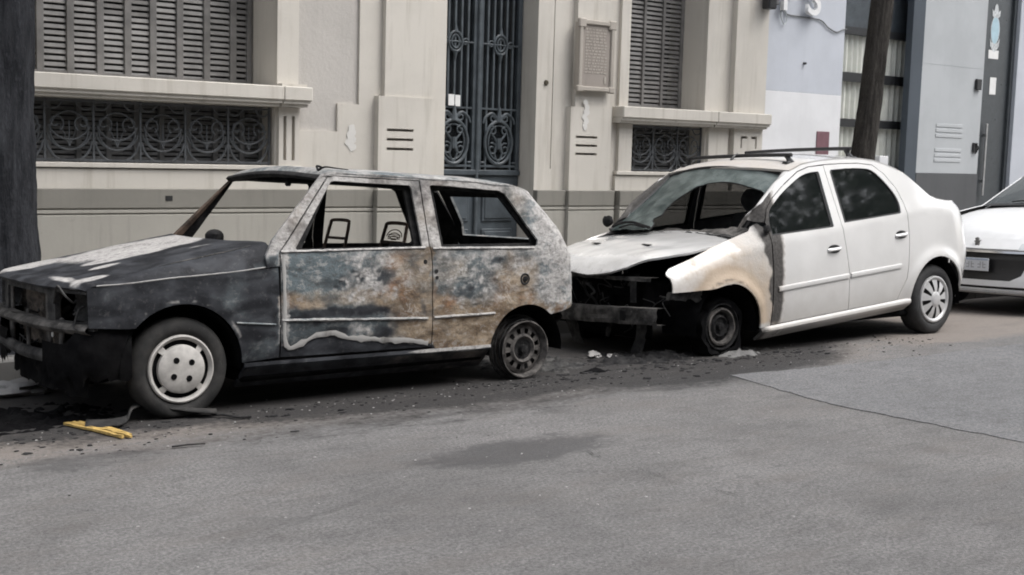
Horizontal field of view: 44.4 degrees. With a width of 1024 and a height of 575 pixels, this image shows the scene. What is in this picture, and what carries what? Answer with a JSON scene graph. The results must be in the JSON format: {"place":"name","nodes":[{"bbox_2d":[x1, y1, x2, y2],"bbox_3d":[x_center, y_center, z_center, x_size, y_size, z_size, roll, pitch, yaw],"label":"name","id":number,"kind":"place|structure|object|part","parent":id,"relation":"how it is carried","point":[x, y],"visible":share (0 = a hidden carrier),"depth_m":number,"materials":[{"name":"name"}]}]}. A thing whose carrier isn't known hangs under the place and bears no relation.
{"place":"outdoors","nodes":[
{"label":"outdoors","id":0,"kind":"place"},
{"bbox_2d":[0,296,1023,574],"bbox_3d":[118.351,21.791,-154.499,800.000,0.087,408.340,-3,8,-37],"label":"road","id":1,"kind":"structure","parent":0,"point":[64,510],"depth_m":5.76,"materials":[{"name":"grey asphalt"}]},
{"bbox_2d":[0,377,51,397],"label":"crumpled sheet","id":2,"kind":"object","parent":1,"relation":"on","point":[22,386],"visible":0.88,"depth_m":7.53,"materials":[{"name":"plastic"}]},
{"bbox_2d":[0,402,126,435],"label":"charred heap","id":3,"kind":"object","parent":1,"relation":"on","point":[14,418],"visible":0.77,"depth_m":6.74,"materials":[{"name":"black"}]},
{"bbox_2d":[63,421,131,438],"bbox_3d":[-2.122,0.729,6.467,0.528,0.030,0.093,6,8,37],"label":"broken board","id":4,"kind":"object","parent":1,"relation":"on","point":[115,432],"visible":0.96,"depth_m":6.42,"materials":[{"name":"yellow wood"}]},
{"bbox_2d":[85,403,216,427],"bbox_3d":[-1.964,0.667,6.766,0.741,0.077,0.331,-3,8,-37],"label":"melted strip","id":5,"kind":"object","parent":1,"relation":"on","point":[115,422],"visible":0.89,"depth_m":6.62,"materials":[{"name":"rubber"}]},
{"bbox_2d":[172,443,204,447],"bbox_3d":[-1.589,0.774,6.170,0.162,0.013,0.018,-2,7,-29],"label":"charred stick","id":6,"kind":"object","parent":1,"relation":"on","point":[187,444],"visible":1,"depth_m":6.16,"materials":[{"name":"black wood"}]},
{"bbox_2d":[212,414,250,417],"bbox_3d":[-1.532,0.702,6.844,0.221,0.016,0.051,2,6,5],"label":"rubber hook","id":7,"kind":"object","parent":1,"relation":"on","point":[227,415],"visible":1,"depth_m":6.84,"materials":[{"name":"black rubber"}]},
{"bbox_2d":[0,165,571,417],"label":"burnt hatchback","id":8,"kind":"object","parent":1,"relation":"on","point":[180,317],"visible":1,"depth_m":7.34,"materials":[{"name":"paint"}]},
{"bbox_3d":[-1.800,-0.238,8.596,1.025,1.049,0.133,-3,8,-37],"label":"door","id":9,"kind":"part","parent":8,"relation":"part of","materials":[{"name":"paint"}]},
{"bbox_3d":[-0.955,-0.138,7.489,1.025,1.046,0.201,-3,6,-37],"label":"door","id":10,"kind":"part","parent":8,"relation":"part of","materials":[{"name":"paint"}]},
{"bbox_2d":[0,330,951,495],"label":"charred crumbs","id":11,"kind":"object","parent":1,"relation":"on","point":[288,414],"visible":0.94,"depth_m":8.00,"materials":[{"name":"black"}]},
{"bbox_2d":[0,293,999,380],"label":"kerb","id":12,"kind":"structure","parent":1,"relation":"on","point":[8,372],"depth_m":8.14,"materials":[{"name":"concrete"}]},
{"bbox_2d":[8,342,1020,573],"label":"road grit","id":13,"kind":"object","parent":1,"relation":"on","point":[466,440],"visible":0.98,"depth_m":6.44,"materials":[{"name":"gravel"}]},
{"bbox_2d":[477,355,595,372],"bbox_3d":[0.119,0.545,8.994,0.900,0.100,1.050,-3,8,-37],"label":"charred heap","id":14,"kind":"object","parent":1,"relation":"on","point":[552,363],"visible":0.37,"depth_m":8.90,"materials":[{"name":"black"}]},
{"bbox_2d":[588,350,601,357],"bbox_3d":[0.623,0.502,9.444,0.106,0.045,0.279,1,6,-2],"label":"plastic shard","id":15,"kind":"object","parent":1,"relation":"on","point":[593,354],"visible":1,"depth_m":9.40,"materials":[{"name":"white plastic"}]},
{"bbox_2d":[579,367,611,372],"bbox_3d":[0.583,0.577,8.650,0.320,0.056,0.120,-3,8,-37],"label":"charred flake","id":16,"kind":"object","parent":1,"relation":"on","point":[596,370],"visible":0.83,"depth_m":8.62,"materials":[{"name":"black"}]},
{"bbox_2d":[569,348,698,366],"bbox_3d":[0.966,0.518,9.366,1.300,0.092,0.680,-3,8,-37],"label":"charred heap","id":17,"kind":"object","parent":1,"relation":"on","point":[659,356],"visible":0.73,"depth_m":9.26,"materials":[{"name":"black"}]},
{"bbox_2d":[714,348,759,357],"bbox_3d":[1.715,0.498,9.570,0.480,0.078,0.260,-3,8,-37],"label":"ash heap","id":18,"kind":"object","parent":1,"relation":"on","point":[736,353],"visible":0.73,"depth_m":9.51,"materials":[{"name":"grey"}]},
{"bbox_2d":[706,346,771,355],"bbox_3d":[1.732,0.490,9.721,0.750,0.077,0.440,-3,8,-37],"label":"charred heap","id":19,"kind":"object","parent":1,"relation":"on","point":[744,348],"visible":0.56,"depth_m":9.82,"materials":[{"name":"black"}]},
{"bbox_2d":[560,147,965,354],"bbox_3d":[2.186,-0.406,10.940,4.111,1.628,1.857,-3,5,-37],"label":"damaged sedan","id":20,"kind":"object","parent":1,"relation":"on","point":[715,257],"visible":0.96,"depth_m":10.17,"materials":[{"name":"white paint"}]},
{"bbox_3d":[1.398,-0.444,11.274,0.955,1.254,0.169,-3,8,-37],"label":"front door","id":21,"kind":"part","parent":20,"relation":"part of","materials":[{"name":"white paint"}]},
{"bbox_3d":[2.033,-0.525,11.763,0.930,1.207,0.166,-3,8,-38],"label":"rear door","id":22,"kind":"part","parent":20,"relation":"part of","materials":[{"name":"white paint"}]},
{"bbox_3d":[2.340,-0.357,10.038,0.955,1.247,0.227,-3,5,-37],"label":"front door","id":23,"kind":"part","parent":20,"relation":"part of","materials":[{"name":"white paint"}]},
{"bbox_3d":[2.980,-0.437,10.521,0.927,1.201,0.225,-3,5,-37],"label":"rear door","id":24,"kind":"part","parent":20,"relation":"part of","materials":[{"name":"white paint"}]},
{"bbox_2d":[730,344,1023,441],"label":"asphalt patch","id":25,"kind":"object","parent":1,"relation":"on","point":[981,391],"visible":1,"depth_m":8.34,"materials":[{"name":"grey asphalt"}]},
{"bbox_2d":[949,176,1023,300],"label":"parked hatchback","id":26,"kind":"object","parent":1,"relation":"on","point":[994,238],"visible":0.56,"depth_m":12.91,"materials":[{"name":"white paint"}]},
{"bbox_3d":[5.906,-0.719,14.729,1.152,1.220,0.184,-3,8,-37],"label":"door","id":27,"kind":"part","parent":26,"relation":"part of","materials":[{"name":"paint"}]},
{"bbox_2d":[762,0,1023,210],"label":"modern building","id":28,"kind":"structure","parent":0,"point":[939,115],"depth_m":18.16,"materials":[{"name":"white paint"}]},
{"bbox_2d":[780,0,787,10],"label":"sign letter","id":29,"kind":"object","parent":28,"relation":"attached to","point":[783,5],"visible":1,"depth_m":16.00,"materials":[{"name":"white plastic"}]},
{"bbox_2d":[780,10,787,24],"bbox_3d":[3.491,-3.480,16.116,0.137,0.209,0.030,-3,8,-37],"label":"cable loop","id":30,"kind":"object","parent":28,"relation":"hanging from","point":[781,17],"visible":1,"depth_m":16.11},
{"bbox_2d":[805,0,820,15],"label":"sign letter","id":31,"kind":"object","parent":28,"relation":"attached to","point":[815,11],"visible":1,"depth_m":16.36,"materials":[{"name":"white plastic"}]},
{"bbox_2d":[786,12,846,32],"bbox_3d":[3.983,-3.513,16.497,1.336,0.250,0.017,-3,8,-37],"label":"cable","id":32,"kind":"object","parent":28,"relation":"attached to","point":[816,19],"visible":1,"depth_m":16.52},
{"bbox_2d":[816,131,829,154],"bbox_3d":[4.171,-1.925,16.857,0.260,0.340,0.012,-3,8,-37],"label":"address plaque","id":33,"kind":"object","parent":28,"relation":"attached to","point":[822,138],"visible":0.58,"depth_m":16.84,"materials":[{"name":"red ceramic"}]},
{"bbox_2d":[838,0,907,168],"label":"window","id":34,"kind":"structure","parent":28,"relation":"in","point":[857,11],"depth_m":17.93,"materials":[{"name":"white"}]},
{"bbox_2d":[875,156,887,164],"bbox_3d":[5.224,-1.794,17.863,0.200,0.160,0.170,-3,8,-37],"label":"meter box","id":35,"kind":"object","parent":28,"relation":"attached to","point":[883,159],"visible":0.42,"depth_m":17.78,"materials":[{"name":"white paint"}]},
{"bbox_2d":[972,143,978,153],"bbox_3d":[7.015,-2.105,18.983,0.111,0.166,0.062,-3,8,-37],"label":"wall latch","id":36,"kind":"object","parent":28,"relation":"attached to","point":[975,148],"depth_m":18.97,"materials":[{"name":"black plastic"}]},
{"bbox_2d":[975,79,981,89],"bbox_3d":[7.013,-3.052,18.867,0.130,0.160,0.045,-3,8,-37],"label":"entry phone","id":37,"kind":"object","parent":28,"relation":"attached to","point":[978,84],"visible":1,"depth_m":18.84,"materials":[{"name":"black plastic"}]},
{"bbox_2d":[989,77,995,94],"bbox_3d":[7.395,-3.099,19.303,0.170,0.260,0.003,-3,8,-37],"label":"door card","id":38,"kind":"object","parent":28,"relation":"attached to","point":[992,89],"depth_m":19.30,"materials":[{"name":"white paper"}]},
{"bbox_2d":[988,50,998,58],"bbox_3d":[7.377,-3.569,19.228,0.270,0.130,0.003,-3,8,-37],"label":"door label","id":39,"kind":"object","parent":28,"relation":"attached to","point":[992,54],"depth_m":19.22,"materials":[{"name":"white paper"}]},
{"bbox_2d":[990,4,1000,51],"bbox_3d":[7.392,-3.972,19.187,0.260,0.720,0.006,-3,8,-37],"label":"door crest","id":40,"kind":"object","parent":28,"relation":"attached to","point":[995,28],"depth_m":19.18,"materials":[{"name":"blue plastic"}]},
{"bbox_2d":[975,0,1017,206],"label":"entrance door","id":41,"kind":"structure","parent":28,"relation":"in","point":[995,109],"depth_m":19.42,"materials":[{"name":"metal"}]},
{"bbox_3d":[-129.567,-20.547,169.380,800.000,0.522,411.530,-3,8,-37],"label":"pavement","id":42,"kind":"structure","parent":0,"visible":0},
{"bbox_2d":[0,0,40,355],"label":"street tree","id":43,"kind":"object","parent":42,"relation":"on","point":[19,240],"visible":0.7,"depth_m":8.28,"materials":[{"name":"black plant"}]},
{"bbox_2d":[34,0,771,260],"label":"old building","id":44,"kind":"structure","parent":42,"relation":"on","point":[154,118],"depth_m":12.56,"materials":[{"name":"beige paint"}]},
{"bbox_2d":[345,124,355,151],"bbox_3d":[-1.606,-1.487,12.496,0.135,0.274,0.004,-3,8,-37],"label":"paint patch","id":45,"kind":"object","parent":44,"relation":"attached to","point":[350,141],"visible":1,"depth_m":12.50,"materials":[{"name":"white paint"}]},
{"bbox_2d":[448,94,453,105],"bbox_3d":[-0.652,-2.018,13.492,0.077,0.120,0.002,-3,8,-37],"label":"paper notice","id":46,"kind":"object","parent":44,"relation":"attached to","point":[450,99],"visible":1,"depth_m":13.49,"materials":[{"name":"white paper"}]},
{"bbox_2d":[455,95,459,105],"bbox_3d":[-0.587,-2.017,13.542,0.068,0.120,0.002,-3,8,-37],"label":"paper notice","id":47,"kind":"object","parent":44,"relation":"attached to","point":[457,100],"visible":1,"depth_m":13.54,"materials":[{"name":"white paper"}]},
{"bbox_2d":[444,0,478,233],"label":"door leaf","id":48,"kind":"structure","parent":44,"relation":"in","point":[462,15],"depth_m":13.60,"materials":[{"name":"paint"}]},
{"bbox_2d":[477,0,522,236],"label":"door leaf","id":49,"kind":"structure","parent":44,"relation":"in","point":[502,20],"depth_m":13.93,"materials":[{"name":"paint"}]},
{"bbox_2d":[582,99,589,129],"bbox_3d":[0.835,-1.955,14.195,0.117,0.351,0.004,-3,8,-37],"label":"paint patch","id":50,"kind":"object","parent":44,"relation":"attached to","point":[585,114],"visible":1,"depth_m":14.20,"materials":[{"name":"white paint"}]},
{"bbox_2d":[573,17,616,93],"bbox_3d":[0.933,-2.607,14.152,0.560,0.815,0.102,-3,8,-37],"label":"wall plaque","id":51,"kind":"object","parent":44,"relation":"attached to","point":[594,55],"depth_m":14.12,"materials":[{"name":"stone"}]},
{"bbox_2d":[762,0,778,9],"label":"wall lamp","id":52,"kind":"object","parent":44,"relation":"attached to","point":[769,4],"visible":1,"depth_m":15.66,"materials":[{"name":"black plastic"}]},
{"bbox_2d":[850,0,893,159],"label":"street tree","id":53,"kind":"object","parent":42,"relation":"on","point":[867,123],"visible":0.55,"depth_m":14.11,"materials":[{"name":"brown plant"}]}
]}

